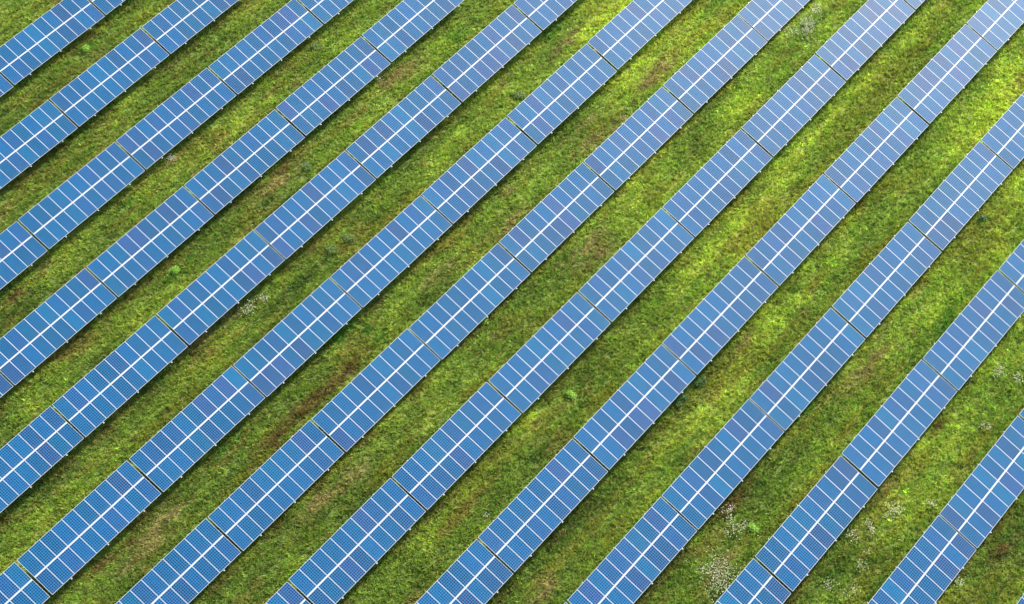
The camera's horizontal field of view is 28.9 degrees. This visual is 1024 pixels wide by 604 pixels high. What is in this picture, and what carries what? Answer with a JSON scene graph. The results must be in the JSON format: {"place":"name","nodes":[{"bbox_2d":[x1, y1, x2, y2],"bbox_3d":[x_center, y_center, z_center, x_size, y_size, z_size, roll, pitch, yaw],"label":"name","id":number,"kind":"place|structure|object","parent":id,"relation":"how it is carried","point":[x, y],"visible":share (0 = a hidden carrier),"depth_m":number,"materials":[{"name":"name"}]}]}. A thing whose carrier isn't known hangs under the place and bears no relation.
{"place":"outdoors","nodes":[
{"label":"outdoors","id":0,"kind":"place"},
{"bbox_2d":[0,0,1023,603],"bbox_3d":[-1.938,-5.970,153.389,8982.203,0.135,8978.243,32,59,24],"label":"ground","id":1,"kind":"structure","parent":0,"point":[536,328],"depth_m":149.05,"materials":[{"name":"green plant"}]},
{"bbox_2d":[0,374,12,397],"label":"solar table","id":2,"kind":"object","parent":1,"relation":"on","point":[6,386],"visible":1,"depth_m":144.03,"materials":[{"name":"glass"}]},
{"bbox_2d":[0,74,12,96],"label":"solar table","id":3,"kind":"object","parent":1,"relation":"on","point":[5,85],"visible":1,"depth_m":163.05,"materials":[{"name":"blue glass"}]},
{"bbox_2d":[0,221,47,288],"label":"solar table","id":4,"kind":"object","parent":1,"relation":"on","point":[22,249],"visible":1,"depth_m":151.42,"materials":[{"name":"glass"}]},
{"bbox_2d":[0,562,49,603],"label":"solar table","id":5,"kind":"object","parent":1,"relation":"on","point":[14,576],"visible":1,"depth_m":132.77,"materials":[{"name":"glass"}]},
{"bbox_2d":[0,100,76,188],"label":"solar table","id":6,"kind":"object","parent":1,"relation":"on","point":[36,134],"visible":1,"depth_m":158.59,"materials":[{"name":"glass"}]},
{"bbox_2d":[0,406,83,512],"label":"solar table","id":7,"kind":"object","parent":1,"relation":"on","point":[39,446],"visible":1,"depth_m":139.54,"materials":[{"name":"glass"}]},
{"bbox_2d":[0,0,104,84],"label":"solar table","id":8,"kind":"object","parent":1,"relation":"on","point":[38,42],"visible":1,"depth_m":165.81,"materials":[{"name":"glass"}]},
{"bbox_2d":[0,268,116,384],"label":"solar table","id":9,"kind":"object","parent":1,"relation":"on","point":[46,329],"visible":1,"depth_m":146.82,"materials":[{"name":"glass"}]},
{"bbox_2d":[18,142,144,248],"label":"solar table","id":10,"kind":"object","parent":1,"relation":"on","point":[65,208],"visible":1,"depth_m":154.57,"materials":[{"name":"glass"}]},
{"bbox_2d":[78,44,92,52],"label":"weed clump","id":11,"kind":"object","parent":1,"relation":"on","point":[85,47],"visible":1,"depth_m":166.69,"materials":[{"name":"green plant"}]},
{"bbox_2d":[17,460,160,594],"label":"solar table","id":12,"kind":"object","parent":1,"relation":"on","point":[71,543],"visible":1,"depth_m":135.57,"materials":[{"name":"glass"}]},
{"bbox_2d":[90,0,124,14],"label":"solar table","id":13,"kind":"object","parent":1,"relation":"on","point":[106,7],"visible":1,"depth_m":168.53,"materials":[{"name":"glass"}]},
{"bbox_2d":[50,28,168,125],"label":"solar table","id":14,"kind":"object","parent":1,"relation":"on","point":[101,83],"visible":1,"depth_m":162.60,"materials":[{"name":"glass"}]},
{"bbox_2d":[52,316,187,436],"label":"solar table","id":15,"kind":"object","parent":1,"relation":"on","point":[113,381],"visible":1,"depth_m":143.39,"materials":[{"name":"glass"}]},
{"bbox_2d":[87,187,213,296],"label":"solar table","id":16,"kind":"object","parent":1,"relation":"on","point":[139,250],"visible":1,"depth_m":151.50,"materials":[{"name":"glass"}]},
{"bbox_2d":[168,265,181,276],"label":"weed clump","id":17,"kind":"object","parent":1,"relation":"on","point":[176,269],"visible":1,"depth_m":151.34,"materials":[{"name":"green plant"}]},
{"bbox_2d":[116,68,235,168],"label":"solar table","id":18,"kind":"object","parent":1,"relation":"on","point":[170,123],"visible":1,"depth_m":159.40,"materials":[{"name":"glass"}]},
{"bbox_2d":[116,518,240,603],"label":"solar table","id":19,"kind":"object","parent":1,"relation":"on","point":[206,551],"visible":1,"depth_m":133.62,"materials":[{"name":"glass"}]},
{"bbox_2d":[142,0,237,53],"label":"solar table","id":20,"kind":"object","parent":1,"relation":"on","point":[173,26],"visible":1,"depth_m":166.52,"materials":[{"name":"glass"}]},
{"bbox_2d":[129,366,264,491],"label":"solar table","id":21,"kind":"object","parent":1,"relation":"on","point":[174,449],"visible":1,"depth_m":140.38,"materials":[{"name":"glass"}]},
{"bbox_2d":[157,230,283,344],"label":"solar table","id":22,"kind":"object","parent":1,"relation":"on","point":[216,291],"visible":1,"depth_m":148.18,"materials":[{"name":"glass"}]},
{"bbox_2d":[184,109,304,213],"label":"solar table","id":23,"kind":"object","parent":1,"relation":"on","point":[238,166],"visible":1,"depth_m":156.32,"materials":[{"name":"glass"}]},
{"bbox_2d":[237,293,268,315],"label":"white flowers","id":24,"kind":"object","parent":1,"relation":"on","point":[250,305],"visible":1,"depth_m":148.88,"materials":[{"name":"beige plant"}]},
{"bbox_2d":[208,0,322,93],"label":"solar table","id":25,"kind":"object","parent":1,"relation":"on","point":[261,49],"visible":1,"depth_m":164.18,"materials":[{"name":"glass"}]},
{"bbox_2d":[208,420,343,550],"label":"solar table","id":26,"kind":"object","parent":1,"relation":"on","point":[256,504],"visible":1,"depth_m":137.60,"materials":[{"name":"glass"}]},
{"bbox_2d":[265,582,309,603],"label":"solar table","id":27,"kind":"object","parent":1,"relation":"on","point":[286,593],"visible":1,"depth_m":131.40,"materials":[{"name":"glass"}]},
{"bbox_2d":[233,278,361,396],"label":"solar table","id":28,"kind":"object","parent":1,"relation":"on","point":[282,351],"visible":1,"depth_m":145.12,"materials":[{"name":"glass"}]},
{"bbox_2d":[300,160,313,172],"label":"weed clump","id":29,"kind":"object","parent":1,"relation":"on","point":[306,164],"visible":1,"depth_m":157.53,"materials":[{"name":"green plant"}]},
{"bbox_2d":[254,151,375,258],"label":"solar table","id":30,"kind":"object","parent":1,"relation":"on","point":[310,209],"visible":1,"depth_m":153.00,"materials":[{"name":"glass"}]},
{"bbox_2d":[310,41,321,51],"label":"weed clump","id":31,"kind":"object","parent":1,"relation":"on","point":[315,44],"visible":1,"depth_m":165.94,"materials":[{"name":"green plant"}]},
{"bbox_2d":[298,0,352,23],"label":"solar table","id":32,"kind":"object","parent":1,"relation":"on","point":[324,11],"visible":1,"depth_m":167.07,"materials":[{"name":"glass"}]},
{"bbox_2d":[324,243,338,256],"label":"weed clump","id":33,"kind":"object","parent":1,"relation":"on","point":[330,248],"visible":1,"depth_m":152.10,"materials":[{"name":"green plant"}]},
{"bbox_2d":[276,37,390,134],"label":"solar table","id":34,"kind":"object","parent":1,"relation":"on","point":[329,89],"visible":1,"depth_m":161.13,"materials":[{"name":"glass"}]},
{"bbox_2d":[339,233,356,243],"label":"weed clump","id":35,"kind":"object","parent":1,"relation":"on","point":[350,236],"visible":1,"depth_m":152.79,"materials":[{"name":"green plant"}]},
{"bbox_2d":[288,478,425,603],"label":"solar table","id":36,"kind":"object","parent":1,"relation":"on","point":[367,535],"visible":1,"depth_m":134.00,"materials":[{"name":"glass"}]},
{"bbox_2d":[312,329,439,451],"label":"solar table","id":37,"kind":"object","parent":1,"relation":"on","point":[384,382],"visible":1,"depth_m":142.34,"materials":[{"name":"glass"}]},
{"bbox_2d":[331,196,451,306],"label":"solar table","id":38,"kind":"object","parent":1,"relation":"on","point":[371,269],"visible":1,"depth_m":149.92,"materials":[{"name":"glass"}]},
{"bbox_2d":[346,76,460,177],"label":"solar table","id":39,"kind":"object","parent":1,"relation":"on","point":[383,144],"visible":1,"depth_m":157.78,"materials":[{"name":"glass"}]},
{"bbox_2d":[362,0,463,61],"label":"solar table","id":40,"kind":"object","parent":1,"relation":"on","point":[397,31],"visible":1,"depth_m":165.30,"materials":[{"name":"glass"}]},
{"bbox_2d":[392,382,520,509],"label":"solar table","id":41,"kind":"object","parent":1,"relation":"on","point":[477,424],"visible":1,"depth_m":138.78,"materials":[{"name":"glass"}]},
{"bbox_2d":[415,539,512,603],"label":"solar table","id":42,"kind":"object","parent":1,"relation":"on","point":[463,570],"visible":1,"depth_m":131.94,"materials":[{"name":"glass"}]},
{"bbox_2d":[409,243,529,358],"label":"solar table","id":43,"kind":"object","parent":1,"relation":"on","point":[464,306],"visible":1,"depth_m":147.11,"materials":[{"name":"glass"}]},
{"bbox_2d":[421,117,536,223],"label":"solar table","id":44,"kind":"object","parent":1,"relation":"on","point":[467,181],"visible":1,"depth_m":154.71,"materials":[{"name":"glass"}]},
{"bbox_2d":[478,318,488,328],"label":"weed clump","id":45,"kind":"object","parent":1,"relation":"on","point":[483,321],"visible":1,"depth_m":147.30,"materials":[{"name":"green plant"}]},
{"bbox_2d":[433,5,541,101],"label":"solar table","id":46,"kind":"object","parent":1,"relation":"on","point":[469,68],"visible":1,"depth_m":162.63,"materials":[{"name":"glass"}]},
{"bbox_2d":[511,91,527,99],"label":"weed clump","id":47,"kind":"object","parent":1,"relation":"on","point":[520,94],"visible":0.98,"depth_m":161.65,"materials":[{"name":"green plant"}]},
{"bbox_2d":[478,439,607,571],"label":"solar table","id":48,"kind":"object","parent":1,"relation":"on","point":[529,501],"visible":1,"depth_m":135.41,"materials":[{"name":"glass"}]},
{"bbox_2d":[514,0,576,29],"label":"solar table","id":49,"kind":"object","parent":1,"relation":"on","point":[542,14],"visible":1,"depth_m":165.71,"materials":[{"name":"glass"}]},
{"bbox_2d":[488,292,610,412],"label":"solar table","id":50,"kind":"object","parent":1,"relation":"on","point":[550,351],"visible":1,"depth_m":143.53,"materials":[{"name":"glass"}]},
{"bbox_2d":[499,162,613,271],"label":"solar table","id":51,"kind":"object","parent":1,"relation":"on","point":[566,207],"visible":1,"depth_m":151.90,"materials":[{"name":"glass"}]},
{"bbox_2d":[507,44,616,143],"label":"solar table","id":52,"kind":"object","parent":1,"relation":"on","point":[550,104],"visible":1,"depth_m":159.51,"materials":[{"name":"glass"}]},
{"bbox_2d":[564,388,577,401],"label":"weed clump","id":53,"kind":"object","parent":1,"relation":"on","point":[572,394],"visible":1,"depth_m":142.83,"materials":[{"name":"green plant"}]},
{"bbox_2d":[567,497,696,603],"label":"solar table","id":54,"kind":"object","parent":1,"relation":"on","point":[663,549],"visible":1,"depth_m":132.70,"materials":[{"name":"glass"}]},
{"bbox_2d":[574,344,695,469],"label":"solar table","id":55,"kind":"object","parent":1,"relation":"on","point":[612,412],"visible":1,"depth_m":140.18,"materials":[{"name":"glass"}]},
{"bbox_2d":[579,208,693,321],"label":"solar table","id":56,"kind":"object","parent":1,"relation":"on","point":[643,257],"visible":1,"depth_m":148.35,"materials":[{"name":"glass"}]},
{"bbox_2d":[584,87,692,189],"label":"solar table","id":57,"kind":"object","parent":1,"relation":"on","point":[627,148],"visible":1,"depth_m":156.71,"materials":[{"name":"glass"}]},
{"bbox_2d":[588,0,691,68],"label":"solar table","id":58,"kind":"object","parent":1,"relation":"on","point":[625,34],"visible":1,"depth_m":163.93,"materials":[{"name":"glass"}]},
{"bbox_2d":[674,392,689,407],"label":"weed clump","id":59,"kind":"object","parent":1,"relation":"on","point":[679,398],"visible":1,"depth_m":142.25,"materials":[{"name":"green plant"}]},
{"bbox_2d":[693,376,706,388],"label":"weed clump","id":60,"kind":"object","parent":1,"relation":"on","point":[699,382],"visible":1,"depth_m":143.17,"materials":[{"name":"green plant"}]},
{"bbox_2d":[664,15,766,112],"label":"solar table","id":61,"kind":"object","parent":1,"relation":"on","point":[713,65],"visible":1,"depth_m":161.50,"materials":[{"name":"glass"}]},
{"bbox_2d":[686,503,744,601],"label":"white flowers","id":62,"kind":"object","parent":1,"relation":"on","point":[718,563],"visible":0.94,"depth_m":133.59,"materials":[{"name":"beige plant"}]},
{"bbox_2d":[663,129,771,236],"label":"solar table","id":63,"kind":"object","parent":1,"relation":"on","point":[732,167],"visible":1,"depth_m":153.16,"materials":[{"name":"glass"}]},
{"bbox_2d":[663,256,777,373],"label":"solar table","id":64,"kind":"object","parent":1,"relation":"on","point":[717,301],"visible":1,"depth_m":145.01,"materials":[{"name":"glass"}]},
{"bbox_2d":[662,399,783,529],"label":"solar table","id":65,"kind":"object","parent":1,"relation":"on","point":[743,440],"visible":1,"depth_m":137.14,"materials":[{"name":"glass"}]},
{"bbox_2d":[715,558,790,603],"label":"solar table","id":66,"kind":"object","parent":1,"relation":"on","point":[751,584],"visible":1,"depth_m":130.81,"materials":[{"name":"glass"}]},
{"bbox_2d":[746,521,760,535],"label":"weed clump","id":67,"kind":"object","parent":1,"relation":"on","point":[753,525],"visible":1,"depth_m":135.41,"materials":[{"name":"green plant"}]},
{"bbox_2d":[738,0,808,40],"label":"solar table","id":68,"kind":"object","parent":1,"relation":"on","point":[767,20],"visible":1,"depth_m":164.98,"materials":[{"name":"glass"}]},
{"bbox_2d":[742,54,845,155],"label":"solar table","id":69,"kind":"object","parent":1,"relation":"on","point":[794,104],"visible":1,"depth_m":157.96,"materials":[{"name":"glass"}]},
{"bbox_2d":[746,174,855,285],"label":"solar table","id":70,"kind":"object","parent":1,"relation":"on","point":[780,234],"visible":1,"depth_m":149.80,"materials":[{"name":"glass"}]},
{"bbox_2d":[782,4,824,44],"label":"white flowers","id":71,"kind":"object","parent":1,"relation":"on","point":[807,22],"visible":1,"depth_m":165.44,"materials":[{"name":"beige plant"}]},
{"bbox_2d":[750,308,864,430],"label":"solar table","id":72,"kind":"object","parent":1,"relation":"on","point":[813,364],"visible":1,"depth_m":141.94,"materials":[{"name":"glass"}]},
{"bbox_2d":[755,456,876,591],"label":"solar table","id":73,"kind":"object","parent":1,"relation":"on","point":[800,541],"visible":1,"depth_m":133.83,"materials":[{"name":"glass"}]},
{"bbox_2d":[816,0,914,79],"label":"solar table","id":74,"kind":"object","parent":1,"relation":"on","point":[871,26],"visible":1,"depth_m":162.61,"materials":[{"name":"glass"}]},
{"bbox_2d":[824,97,927,201],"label":"solar table","id":75,"kind":"object","parent":1,"relation":"on","point":[859,170],"visible":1,"depth_m":154.62,"materials":[{"name":"glass"}]},
{"bbox_2d":[821,497,937,598],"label":"white flowers","id":76,"kind":"object","parent":1,"relation":"on","point":[873,535],"visible":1,"depth_m":135.06,"materials":[{"name":"beige plant"}]},
{"bbox_2d":[832,222,940,337],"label":"solar table","id":77,"kind":"object","parent":1,"relation":"on","point":[881,285],"visible":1,"depth_m":146.76,"materials":[{"name":"glass"}]},
{"bbox_2d":[842,359,956,486],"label":"solar table","id":78,"kind":"object","parent":1,"relation":"on","point":[906,414],"visible":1,"depth_m":138.63,"materials":[{"name":"glass"}]},
{"bbox_2d":[905,0,924,8],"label":"solar table","id":79,"kind":"object","parent":1,"relation":"on","point":[915,4],"visible":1,"depth_m":165.35,"materials":[{"name":"glass"}]},
{"bbox_2d":[867,515,975,603],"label":"solar table","id":80,"kind":"object","parent":1,"relation":"on","point":[929,567],"visible":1,"depth_m":131.55,"materials":[{"name":"glass"}]},
{"bbox_2d":[898,24,996,123],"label":"solar table","id":81,"kind":"object","parent":1,"relation":"on","point":[929,92],"visible":1,"depth_m":159.40,"materials":[{"name":"glass"}]},
{"bbox_2d":[909,141,1011,249],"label":"solar table","id":82,"kind":"object","parent":1,"relation":"on","point":[927,216],"visible":1,"depth_m":151.59,"materials":[{"name":"glass"}]},
{"bbox_2d":[923,270,1023,389],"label":"solar table","id":83,"kind":"object","parent":1,"relation":"on","point":[977,347],"visible":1,"depth_m":143.40,"materials":[{"name":"glass"}]},
{"bbox_2d":[940,416,1023,547],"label":"solar table","id":84,"kind":"object","parent":1,"relation":"on","point":[980,502],"visible":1,"depth_m":135.19,"materials":[{"name":"glass"}]},
{"bbox_2d":[975,213,989,222],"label":"weed clump","id":85,"kind":"object","parent":1,"relation":"on","point":[982,218],"visible":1,"depth_m":151.84,"materials":[{"name":"green plant"}]},
{"bbox_2d":[967,0,1023,49],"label":"solar table","id":86,"kind":"object","parent":1,"relation":"on","point":[984,19],"visible":1,"depth_m":163.03,"materials":[{"name":"glass"}]},
{"bbox_2d":[978,363,1022,429],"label":"white flowers","id":87,"kind":"object","parent":1,"relation":"on","point":[998,377],"visible":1,"depth_m":142.34,"materials":[{"name":"beige plant"}]},
{"bbox_2d":[981,92,1023,168],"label":"solar table","id":88,"kind":"object","parent":1,"relation":"on","point":[1000,133],"visible":0.98,"depth_m":155.05,"materials":[{"name":"glass"}]},
{"bbox_2d":[999,240,1023,291],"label":"solar table","id":89,"kind":"object","parent":1,"relation":"on","point":[1011,268],"visible":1,"depth_m":146.48,"materials":[{"name":"glass"}]},
{"bbox_2d":[1017,593,1023,603],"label":"solar table","id":90,"kind":"object","parent":1,"relation":"on","point":[1021,601],"visible":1,"depth_m":129.07,"materials":[{"name":"glass"}]}
]}

